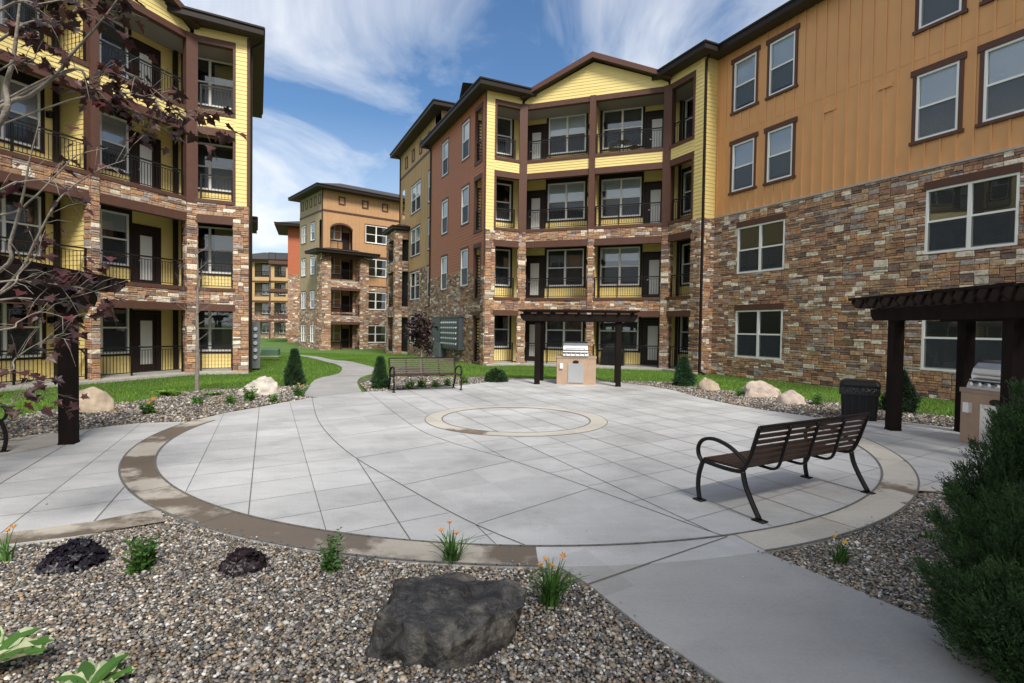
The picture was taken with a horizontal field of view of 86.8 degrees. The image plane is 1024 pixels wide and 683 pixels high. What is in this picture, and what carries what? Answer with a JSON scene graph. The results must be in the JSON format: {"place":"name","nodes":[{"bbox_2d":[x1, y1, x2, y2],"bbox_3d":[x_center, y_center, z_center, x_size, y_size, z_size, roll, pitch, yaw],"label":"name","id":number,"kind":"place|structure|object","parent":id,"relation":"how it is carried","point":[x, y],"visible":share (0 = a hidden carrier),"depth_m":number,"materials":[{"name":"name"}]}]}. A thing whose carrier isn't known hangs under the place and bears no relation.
{"place":"outdoors","nodes":[
{"label":"outdoors","id":0,"kind":"place"},
{"bbox_2d":[260,352,373,396],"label":"path","id":1,"kind":"structure","parent":0,"point":[346,379],"depth_m":17.21,"materials":[{"name":"concrete"}]},
{"bbox_2d":[0,338,954,418],"bbox_3d":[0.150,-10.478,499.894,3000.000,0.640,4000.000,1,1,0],"label":"ground","id":2,"kind":"structure","parent":0,"point":[283,344],"depth_m":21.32,"materials":[{"name":"green plant"}]},
{"bbox_2d":[0,0,264,391],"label":"apartment building","id":3,"kind":"structure","parent":2,"relation":"on","point":[156,211],"depth_m":21.15,"materials":[{"name":"concrete"}]},
{"bbox_2d":[0,0,43,39],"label":"window","id":4,"kind":"structure","parent":3,"relation":"in","point":[25,16],"depth_m":17.84,"materials":[{"name":"grey glass"}]},
{"bbox_2d":[0,70,44,153],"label":"window","id":5,"kind":"structure","parent":3,"relation":"in","point":[17,82],"depth_m":17.94,"materials":[{"name":"grey glass"}]},
{"bbox_2d":[0,183,45,259],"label":"window","id":6,"kind":"structure","parent":3,"relation":"in","point":[34,217],"depth_m":18.00,"materials":[{"name":"grey glass"}]},
{"bbox_2d":[0,303,46,360],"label":"window","id":7,"kind":"structure","parent":3,"relation":"in","point":[19,336],"depth_m":18.12,"materials":[{"name":"black glass"}]},
{"bbox_2d":[99,204,131,267],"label":"window","id":8,"kind":"structure","parent":3,"relation":"in","point":[116,223],"depth_m":20.86,"materials":[{"name":"grey glass"}]},
{"bbox_2d":[99,14,131,78],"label":"window","id":9,"kind":"structure","parent":3,"relation":"in","point":[110,36],"depth_m":20.60,"materials":[{"name":"grey glass"}]},
{"bbox_2d":[100,110,131,176],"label":"window","id":10,"kind":"structure","parent":3,"relation":"in","point":[114,134],"depth_m":20.69,"materials":[{"name":"grey glass"}]},
{"bbox_2d":[100,307,132,356],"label":"window","id":11,"kind":"structure","parent":3,"relation":"in","point":[110,337],"depth_m":20.94,"materials":[{"name":"black glass"}]},
{"bbox_2d":[135,135,157,188],"bbox_3d":[-14.764,-6.999,21.833,0.140,2.350,0.950,1,2,20],"label":"door","id":12,"kind":"structure","parent":3,"relation":"in","point":[141,151],"depth_m":21.87,"materials":[{"name":"black"}]},
{"bbox_2d":[135,42,157,88],"bbox_3d":[-14.713,-10.618,21.742,0.140,2.350,0.950,1,2,20],"label":"door","id":13,"kind":"structure","parent":3,"relation":"in","point":[141,50],"depth_m":21.74,"materials":[{"name":"black"}]},
{"bbox_2d":[135,226,158,283],"bbox_3d":[-14.816,-3.391,21.924,0.140,2.350,0.950,1,2,20],"label":"door","id":14,"kind":"structure","parent":3,"relation":"in","point":[146,240],"depth_m":21.94,"materials":[{"name":"black"}]},
{"bbox_2d":[136,313,158,371],"bbox_3d":[-14.865,0.028,22.010,0.140,2.350,0.950,1,2,20],"label":"door","id":15,"kind":"structure","parent":3,"relation":"in","point":[147,324],"depth_m":22.05,"materials":[{"name":"black"}]},
{"bbox_2d":[181,221,232,275],"bbox_3d":[-13.307,-4.054,23.875,2.140,2.320,0.555,0,2,-25],"label":"window","id":16,"kind":"structure","parent":3,"relation":"in","point":[208,230],"depth_m":23.82,"materials":[{"name":"grey glass"}]},
{"bbox_2d":[181,135,232,193],"bbox_3d":[-13.255,-7.662,23.784,2.140,2.320,0.555,0,2,-25],"label":"window","id":17,"kind":"structure","parent":3,"relation":"in","point":[224,152],"depth_m":23.68,"materials":[{"name":"black glass"}]},
{"bbox_2d":[181,54,232,109],"bbox_3d":[-13.204,-11.280,23.692,2.140,2.320,0.555,0,2,-25],"label":"window","id":18,"kind":"structure","parent":3,"relation":"in","point":[206,67],"depth_m":23.66,"materials":[{"name":"grey glass"}]},
{"bbox_2d":[181,310,233,352],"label":"window","id":19,"kind":"structure","parent":3,"relation":"in","point":[222,332],"depth_m":23.87,"materials":[{"name":"glass"}]},
{"bbox_2d":[0,385,311,440],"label":"pebble gravel","id":20,"kind":"structure","parent":2,"relation":"on","point":[180,407],"depth_m":10.49,"materials":[{"name":"grey gravel"}]},
{"bbox_2d":[57,386,114,412],"bbox_3d":[-8.350,1.342,10.648,0.939,0.923,0.634,1,1,-6],"label":"boulder","id":21,"kind":"object","parent":20,"relation":"on","point":[100,400],"visible":0.29,"depth_m":10.51,"materials":[{"name":"beige stone"}]},
{"bbox_2d":[168,236,230,390],"bbox_3d":[-7.929,-0.695,13.994,1.638,4.080,1.212,1,1,0],"label":"sapling","id":22,"kind":"object","parent":20,"relation":"on","point":[196,387],"visible":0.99,"depth_m":13.88,"materials":[{"name":"grey plant"}]},
{"bbox_2d":[237,376,281,395],"bbox_3d":[-6.328,1.347,13.554,1.034,0.968,0.653,0,2,-17],"label":"boulder","id":23,"kind":"object","parent":20,"relation":"on","point":[264,385],"visible":0.51,"depth_m":13.38,"materials":[{"name":"beige stone"}]},
{"bbox_2d":[282,347,307,385],"bbox_3d":[-6.277,0.763,15.595,0.725,1.210,0.730,0,2,-39],"label":"conifer","id":24,"kind":"object","parent":20,"relation":"on","point":[293,374],"visible":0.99,"depth_m":15.45,"materials":[{"name":"green plant"}]},
{"bbox_2d":[252,322,259,367],"bbox_3d":[-11.853,0.150,25.016,0.380,2.100,1.370,0,2,-25],"label":"meter cabinet","id":25,"kind":"object","parent":2,"relation":"on","point":[255,344],"visible":0.97,"depth_m":24.46,"materials":[{"name":"grey metal"}]},
{"bbox_2d":[252,252,287,337],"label":"apartment building","id":26,"kind":"structure","parent":2,"relation":"on","point":[261,285],"depth_m":96.78,"materials":[{"name":"paint"}]},
{"bbox_2d":[268,221,299,342],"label":"apartment building","id":27,"kind":"structure","parent":2,"relation":"on","point":[290,230],"depth_m":73.96,"materials":[{"name":"orange"}]},
{"bbox_2d":[288,182,404,349],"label":"apartment building","id":28,"kind":"structure","parent":2,"relation":"on","point":[343,292],"depth_m":56.00,"materials":[{"name":"stone"}]},
{"bbox_2d":[365,224,387,245],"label":"window","id":29,"kind":"structure","parent":28,"relation":"in","point":[373,233],"depth_m":57.59,"materials":[{"name":"white plastic"}]},
{"bbox_2d":[368,324,385,343],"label":"window","id":30,"kind":"structure","parent":28,"relation":"in","point":[376,333],"depth_m":57.93,"materials":[{"name":"white plastic"}]},
{"bbox_2d":[368,291,386,310],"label":"window","id":31,"kind":"structure","parent":28,"relation":"in","point":[377,301],"depth_m":57.88,"materials":[{"name":"white plastic"}]},
{"bbox_2d":[369,258,385,277],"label":"window","id":32,"kind":"structure","parent":28,"relation":"in","point":[377,267],"depth_m":57.76,"materials":[{"name":"glass"}]},
{"bbox_2d":[402,311,437,371],"bbox_3d":[-3.963,-0.009,23.196,1.622,2.638,1.345,0,2,-24],"label":"purple tree","id":33,"kind":"object","parent":2,"relation":"on","point":[421,336],"visible":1,"depth_m":23.08,"materials":[{"name":"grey plant"}]},
{"bbox_2d":[358,375,693,395],"bbox_3d":[4.506,1.558,14.871,21.002,0.165,7.308,1,2,23],"label":"gravel bed","id":34,"kind":"object","parent":2,"relation":"on","point":[365,380],"visible":0.02,"depth_m":17.98,"materials":[{"name":"grey gravel"}]},
{"bbox_2d":[369,356,391,388],"bbox_3d":[-3.671,0.895,15.178,0.618,1.059,0.676,1,1,0],"label":"conifer","id":35,"kind":"object","parent":34,"relation":"on","point":[379,379],"visible":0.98,"depth_m":15.06,"materials":[{"name":"green plant"}]},
{"bbox_2d":[360,376,953,427],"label":"pebble gravel","id":36,"kind":"structure","parent":34,"relation":"on","point":[824,409],"depth_m":13.54,"materials":[{"name":"grey gravel"}]},
{"bbox_2d":[672,355,697,386],"bbox_3d":[5.437,0.955,17.040,0.855,1.088,0.870,1,1,0],"label":"conifer","id":37,"kind":"object","parent":34,"relation":"on","point":[684,375],"visible":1,"depth_m":16.88,"materials":[{"name":"green plant"}]},
{"bbox_2d":[742,380,780,397],"bbox_3d":[6.679,1.534,14.585,1.144,0.977,0.713,1,1,6],"label":"boulder","id":38,"kind":"object","parent":34,"relation":"on","point":[760,388],"visible":0.46,"depth_m":14.35,"materials":[{"name":"beige stone"}]},
{"bbox_2d":[878,369,923,412],"bbox_3d":[8.753,1.121,12.155,0.880,1.099,0.985,1,1,0],"label":"conifer","id":39,"kind":"object","parent":34,"relation":"on","point":[910,400],"visible":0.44,"depth_m":11.97,"materials":[{"name":"green plant"}]},
{"bbox_2d":[382,0,1023,399],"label":"apartment building","id":40,"kind":"structure","parent":2,"relation":"on","point":[774,190],"depth_m":22.98,"materials":[{"name":"concrete"}]},
{"bbox_2d":[431,316,463,356],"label":"meter bank","id":41,"kind":"structure","parent":40,"relation":"attached to","point":[448,333],"depth_m":32.27,"materials":[{"name":"metal"}]},
{"bbox_2d":[460,246,468,287],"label":"window","id":42,"kind":"structure","parent":40,"relation":"in","point":[464,252],"depth_m":30.70,"materials":[{"name":"grey glass"}]},
{"bbox_2d":[461,182,469,226],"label":"window","id":43,"kind":"structure","parent":40,"relation":"in","point":[465,190],"depth_m":30.63,"materials":[{"name":"grey glass"}]},
{"bbox_2d":[461,116,469,162],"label":"window","id":44,"kind":"structure","parent":40,"relation":"in","point":[466,124],"depth_m":30.50,"materials":[{"name":"grey glass"}]},
{"bbox_2d":[494,315,510,348],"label":"window","id":45,"kind":"structure","parent":40,"relation":"in","point":[502,324],"depth_m":30.25,"materials":[{"name":"black glass"}]},
{"bbox_2d":[495,247,511,287],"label":"window","id":46,"kind":"structure","parent":40,"relation":"in","point":[503,255],"depth_m":30.08,"materials":[{"name":"black glass"}]},
{"bbox_2d":[496,179,512,222],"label":"window","id":47,"kind":"structure","parent":40,"relation":"in","point":[504,188],"depth_m":30.08,"materials":[{"name":"glass"}]},
{"bbox_2d":[497,116,513,157],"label":"window","id":48,"kind":"structure","parent":40,"relation":"in","point":[505,126],"depth_m":29.92,"materials":[{"name":"glass"}]},
{"bbox_2d":[525,321,534,360],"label":"door","id":49,"kind":"structure","parent":40,"relation":"in","point":[529,325],"depth_m":30.40,"materials":[{"name":"black"}]},
{"bbox_2d":[526,258,542,297],"bbox_3d":[1.260,-3.491,30.246,0.950,2.350,0.140,1,2,20],"label":"door","id":50,"kind":"structure","parent":40,"relation":"in","point":[534,266],"depth_m":30.25,"materials":[{"name":"black"}]},
{"bbox_2d":[527,192,543,228],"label":"door","id":51,"kind":"structure","parent":40,"relation":"in","point":[535,201],"depth_m":30.16,"materials":[{"name":"black"}]},
{"bbox_2d":[528,126,544,159],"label":"door","id":52,"kind":"structure","parent":40,"relation":"in","point":[534,133],"depth_m":30.08,"materials":[{"name":"black"}]},
{"bbox_2d":[544,322,584,349],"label":"window","id":53,"kind":"structure","parent":40,"relation":"in","point":[554,332],"depth_m":29.90,"materials":[{"name":"black glass"}]},
{"bbox_2d":[544,246,585,287],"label":"window","id":54,"kind":"structure","parent":40,"relation":"in","point":[560,262],"depth_m":29.62,"materials":[{"name":"grey glass"}]},
{"bbox_2d":[545,177,587,222],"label":"window","id":55,"kind":"structure","parent":40,"relation":"in","point":[572,192],"depth_m":29.52,"materials":[{"name":"grey glass"}]},
{"bbox_2d":[546,113,588,156],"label":"window","id":56,"kind":"structure","parent":40,"relation":"in","point":[572,125],"depth_m":29.45,"materials":[{"name":"grey glass"}]},
{"bbox_2d":[599,317,640,352],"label":"window","id":57,"kind":"structure","parent":40,"relation":"in","point":[631,332],"depth_m":28.60,"materials":[{"name":"black glass"}]},
{"bbox_2d":[600,244,642,286],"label":"window","id":58,"kind":"structure","parent":40,"relation":"in","point":[619,260],"depth_m":28.63,"materials":[{"name":"grey glass"}]},
{"bbox_2d":[601,173,643,219],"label":"window","id":59,"kind":"structure","parent":40,"relation":"in","point":[621,188],"depth_m":28.50,"materials":[{"name":"grey glass"}]},
{"bbox_2d":[602,106,644,150],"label":"window","id":60,"kind":"structure","parent":40,"relation":"in","point":[628,119],"depth_m":28.42,"materials":[{"name":"grey glass"}]},
{"bbox_2d":[643,320,659,365],"bbox_3d":[7.306,0.070,28.138,0.950,2.350,0.140,1,2,20],"label":"door","id":61,"kind":"structure","parent":40,"relation":"in","point":[651,337],"depth_m":28.17,"materials":[{"name":"black"}]},
{"bbox_2d":[644,254,660,296],"bbox_3d":[7.355,-3.348,28.052,0.950,2.350,0.140,1,2,20],"label":"door","id":62,"kind":"structure","parent":40,"relation":"in","point":[652,261],"depth_m":28.08,"materials":[{"name":"black"}]},
{"bbox_2d":[646,183,661,222],"bbox_3d":[7.407,-6.957,27.961,0.950,2.350,0.140,1,2,20],"label":"door","id":63,"kind":"structure","parent":40,"relation":"in","point":[653,192],"depth_m":27.99,"materials":[{"name":"black"}]},
{"bbox_2d":[647,112,663,148],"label":"door","id":64,"kind":"structure","parent":40,"relation":"in","point":[655,120],"depth_m":27.89,"materials":[{"name":"black"}]},
{"bbox_2d":[678,317,689,353],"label":"window","id":65,"kind":"structure","parent":40,"relation":"in","point":[683,323],"depth_m":27.43,"materials":[{"name":"black glass"}]},
{"bbox_2d":[679,239,690,286],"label":"window","id":66,"kind":"structure","parent":40,"relation":"in","point":[685,246],"depth_m":27.41,"materials":[{"name":"glass"}]},
{"bbox_2d":[681,166,691,215],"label":"window","id":67,"kind":"structure","parent":40,"relation":"in","point":[686,172],"depth_m":27.27,"materials":[{"name":"glass"}]},
{"bbox_2d":[728,131,758,195],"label":"window","id":68,"kind":"structure","parent":40,"relation":"in","point":[743,149],"depth_m":23.05,"materials":[{"name":"grey glass"}]},
{"bbox_2d":[730,45,760,115],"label":"window","id":69,"kind":"structure","parent":40,"relation":"in","point":[745,67],"depth_m":22.97,"materials":[{"name":"grey glass"}]},
{"bbox_2d":[734,303,783,359],"bbox_3d":[10.346,-0.417,22.415,0.570,2.240,2.400,0,2,-25],"label":"window","id":70,"kind":"structure","parent":40,"relation":"in","point":[758,327],"depth_m":22.27,"materials":[{"name":"glass"}]},
{"bbox_2d":[736,212,786,273],"bbox_3d":[10.397,-3.971,22.326,0.570,2.210,2.400,0,2,-25],"label":"window","id":71,"kind":"structure","parent":40,"relation":"in","point":[761,241],"depth_m":22.19,"materials":[{"name":"grey glass"}]},
{"bbox_2d":[762,116,797,185],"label":"window","id":72,"kind":"structure","parent":40,"relation":"in","point":[780,138],"depth_m":21.42,"materials":[{"name":"grey glass"}]},
{"bbox_2d":[765,23,799,100],"bbox_3d":[10.841,-10.954,21.406,0.580,2.390,1.480,0,2,-25],"label":"window","id":73,"kind":"structure","parent":40,"relation":"in","point":[782,49],"depth_m":21.32,"materials":[{"name":"grey glass"}]},
{"bbox_2d":[908,51,966,145],"bbox_3d":[13.119,-7.312,16.545,0.580,2.320,1.480,0,2,-25],"label":"window","id":74,"kind":"structure","parent":40,"relation":"in","point":[938,87],"depth_m":16.44,"materials":[{"name":"grey glass"}]},
{"bbox_2d":[912,0,968,35],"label":"window","id":75,"kind":"structure","parent":40,"relation":"in","point":[929,14],"depth_m":16.50,"materials":[{"name":"grey glass"}]},
{"bbox_2d":[920,320,1002,371],"bbox_3d":[13.420,-0.208,15.880,0.570,2.240,2.370,0,2,-25],"label":"window","id":76,"kind":"structure","parent":40,"relation":"in","point":[938,339],"depth_m":16.17,"materials":[{"name":"glass"}]},
{"bbox_2d":[924,162,1022,254],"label":"window","id":77,"kind":"structure","parent":40,"relation":"in","point":[979,209],"depth_m":15.62,"materials":[{"name":"grey glass"}]},
{"bbox_2d":[975,29,1023,127],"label":"window","id":78,"kind":"structure","parent":40,"relation":"in","point":[1001,69],"depth_m":15.05,"materials":[{"name":"grey glass"}]},
{"bbox_2d":[0,486,959,682],"bbox_3d":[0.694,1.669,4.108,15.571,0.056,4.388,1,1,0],"label":"pebble gravel","id":79,"kind":"structure","parent":0,"point":[874,542],"depth_m":3.33,"materials":[{"name":"grey gravel"}]},
{"bbox_2d":[0,626,54,661],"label":"hosta","id":80,"kind":"object","parent":79,"relation":"on","point":[19,643],"visible":1,"depth_m":2.78,"materials":[{"name":"green plant"}]},
{"bbox_2d":[34,537,110,574],"bbox_3d":[-3.200,1.551,3.967,0.440,0.230,0.442,1,1,0],"label":"heuchera","id":81,"kind":"object","parent":79,"relation":"on","point":[64,558],"visible":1,"depth_m":3.87,"materials":[{"name":"purple plant"}]},
{"bbox_2d":[53,652,135,682],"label":"hosta","id":82,"kind":"object","parent":79,"relation":"on","point":[102,671],"visible":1,"depth_m":2.63,"materials":[{"name":"green plant"}]},
{"bbox_2d":[0,0,246,420],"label":"purple maple","id":83,"kind":"object","parent":79,"relation":"on","point":[146,93],"visible":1,"depth_m":4.11,"materials":[{"name":"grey plant"}]},
{"bbox_2d":[121,535,160,574],"bbox_3d":[-2.627,1.524,3.875,0.224,0.307,0.239,2,2,30],"label":"bed plant","id":84,"kind":"object","parent":79,"relation":"on","point":[142,560],"visible":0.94,"depth_m":3.84,"materials":[{"name":"green plant"}]},
{"bbox_2d":[217,546,269,577],"bbox_3d":[-1.952,1.593,3.942,0.350,0.182,0.372,1,1,0],"label":"heuchera","id":85,"kind":"object","parent":79,"relation":"on","point":[241,561],"visible":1,"depth_m":3.87,"materials":[{"name":"purple plant"}]},
{"bbox_2d":[317,527,345,573],"bbox_3d":[-1.298,1.532,3.953,0.187,0.325,0.303,1,1,0],"label":"bed plant","id":86,"kind":"object","parent":79,"relation":"on","point":[330,560],"visible":0.96,"depth_m":3.89,"materials":[{"name":"green plant"}]},
{"bbox_2d":[363,572,527,672],"bbox_3d":[-0.371,1.781,3.092,0.945,0.742,0.710,0,2,-39],"label":"boulder","id":87,"kind":"object","parent":79,"relation":"on","point":[447,622],"visible":0.87,"depth_m":2.94,"materials":[{"name":"grey stone"}]},
{"bbox_2d":[422,520,483,565],"bbox_3d":[-0.467,1.527,4.054,0.396,0.340,0.380,2,2,38],"label":"daylily","id":88,"kind":"object","parent":79,"relation":"on","point":[450,551],"visible":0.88,"depth_m":4.04,"materials":[{"name":"green plant"}]},
{"bbox_2d":[521,552,589,611],"bbox_3d":[0.263,1.538,3.428,0.437,0.372,0.370,2,2,34],"label":"daylily","id":89,"kind":"object","parent":79,"relation":"on","point":[551,588],"visible":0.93,"depth_m":3.44,"materials":[{"name":"green plant"}]},
{"bbox_2d":[820,534,864,565],"bbox_3d":[2.487,1.612,4.133,0.285,0.252,0.254,1,1,0],"label":"daylily","id":90,"kind":"object","parent":79,"relation":"on","point":[841,553],"visible":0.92,"depth_m":4.13,"materials":[{"name":"green plant"}]},
{"bbox_2d":[903,376,1023,682],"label":"juniper","id":91,"kind":"object","parent":79,"relation":"on","point":[977,602],"visible":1,"depth_m":3.23,"materials":[{"name":"green plant"}]},
{"bbox_2d":[180,0,788,253],"label":"sky","id":92,"kind":"structure","parent":0,"point":[345,81],"materials":[{"name":"blue"}]},
{"bbox_2d":[0,379,989,570],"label":"plaza","id":93,"kind":"structure","parent":0,"point":[479,494],"depth_m":6.55,"materials":[{"name":"concrete"}]},
{"bbox_2d":[0,432,57,455],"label":"terrace edge","id":94,"kind":"object","parent":93,"relation":"on","point":[24,443],"visible":0.75,"depth_m":7.78,"materials":[{"name":"concrete"}]},
{"bbox_2d":[0,255,127,444],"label":"pergola","id":95,"kind":"object","parent":93,"relation":"on","point":[68,429],"visible":0.54,"depth_m":7.65,"materials":[{"name":"brown wood"}]},
{"bbox_2d":[0,509,165,544],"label":"terrace band","id":96,"kind":"object","parent":93,"relation":"on","point":[127,520],"visible":1,"depth_m":4.59,"materials":[{"name":"concrete"}]},
{"bbox_2d":[120,420,537,565],"bbox_3d":[-3.299,1.539,6.361,8.330,0.001,2.004,2,2,44],"label":"ring band","id":97,"kind":"object","parent":93,"relation":"on","point":[142,475],"visible":0.96,"depth_m":4.63,"materials":[{"name":"concrete"}]},
{"bbox_2d":[388,357,461,392],"bbox_3d":[-2.403,0.898,14.963,1.940,0.883,0.810,0,2,-24],"label":"park bench","id":98,"kind":"object","parent":93,"relation":"on","point":[427,370],"visible":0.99,"depth_m":15.07,"materials":[{"name":"black metal"}]},
{"bbox_2d":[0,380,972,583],"bbox_3d":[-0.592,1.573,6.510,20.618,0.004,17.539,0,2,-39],"label":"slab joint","id":99,"kind":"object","parent":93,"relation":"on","point":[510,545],"visible":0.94,"depth_m":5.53,"materials":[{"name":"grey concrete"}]},
{"bbox_2d":[425,405,606,435],"bbox_3d":[0.079,1.484,10.461,3.480,0.001,3.480,1,1,0],"label":"medallion band","id":100,"kind":"object","parent":93,"relation":"on","point":[596,422],"visible":1,"depth_m":9.79,"materials":[{"name":"concrete"}]},
{"bbox_2d":[556,355,596,384],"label":"grill island","id":101,"kind":"structure","parent":93,"relation":"on","point":[577,370],"depth_m":16.96,"materials":[{"name":"paint"}]},
{"bbox_2d":[563,341,587,356],"bbox_3d":[2.013,0.230,17.235,0.780,0.450,0.710,1,1,4],"label":"barbecue grill","id":102,"kind":"object","parent":101,"relation":"on","point":[571,348],"visible":1,"depth_m":16.98,"materials":[{"name":"silver metal"}]},
{"bbox_2d":[518,309,639,386],"bbox_3d":[2.126,0.188,17.357,3.700,2.350,1.760,1,1,9],"label":"pergola","id":103,"kind":"object","parent":93,"relation":"on","point":[539,318],"visible":0.97,"depth_m":16.70,"materials":[{"name":"brown wood"}]},
{"bbox_2d":[692,412,875,523],"bbox_3d":[2.921,1.206,5.738,1.940,0.883,0.810,0,2,-30],"label":"park bench","id":104,"kind":"object","parent":93,"relation":"on","point":[806,448],"visible":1,"depth_m":5.49,"materials":[{"name":"black metal"}]},
{"bbox_2d":[734,426,917,549],"bbox_3d":[4.343,1.632,7.018,1.482,0.001,7.066,2,2,33],"label":"ring band","id":105,"kind":"object","parent":93,"relation":"on","point":[885,501],"visible":0.88,"depth_m":5.27,"materials":[{"name":"concrete"}]},
{"bbox_2d":[839,378,880,420],"bbox_3d":[7.114,1.178,11.082,0.715,0.790,0.661,2,2,33],"label":"trash bin","id":106,"kind":"object","parent":93,"relation":"on","point":[858,396],"visible":0.91,"depth_m":10.83,"materials":[{"name":"black plastic"}]},
{"bbox_2d":[848,282,1023,431],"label":"pergola","id":107,"kind":"object","parent":93,"relation":"on","point":[967,308],"visible":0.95,"depth_m":8.62,"materials":[{"name":"brown wood"}]},
{"bbox_2d":[959,387,999,448],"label":"grill island","id":108,"kind":"structure","parent":93,"relation":"on","point":[973,413],"depth_m":8.58,"materials":[{"name":"beige"}]},
{"bbox_2d":[965,360,1000,391],"bbox_3d":[7.667,0.535,8.337,0.710,0.450,0.780,1,1,-6],"label":"barbecue grill","id":109,"kind":"object","parent":108,"relation":"on","point":[985,374],"visible":0.6,"depth_m":8.45,"materials":[{"name":"silver metal"}]},
{"bbox_2d":[560,552,1003,682],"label":"walkway","id":110,"kind":"structure","parent":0,"point":[767,618],"depth_m":3.24,"materials":[{"name":"concrete"}]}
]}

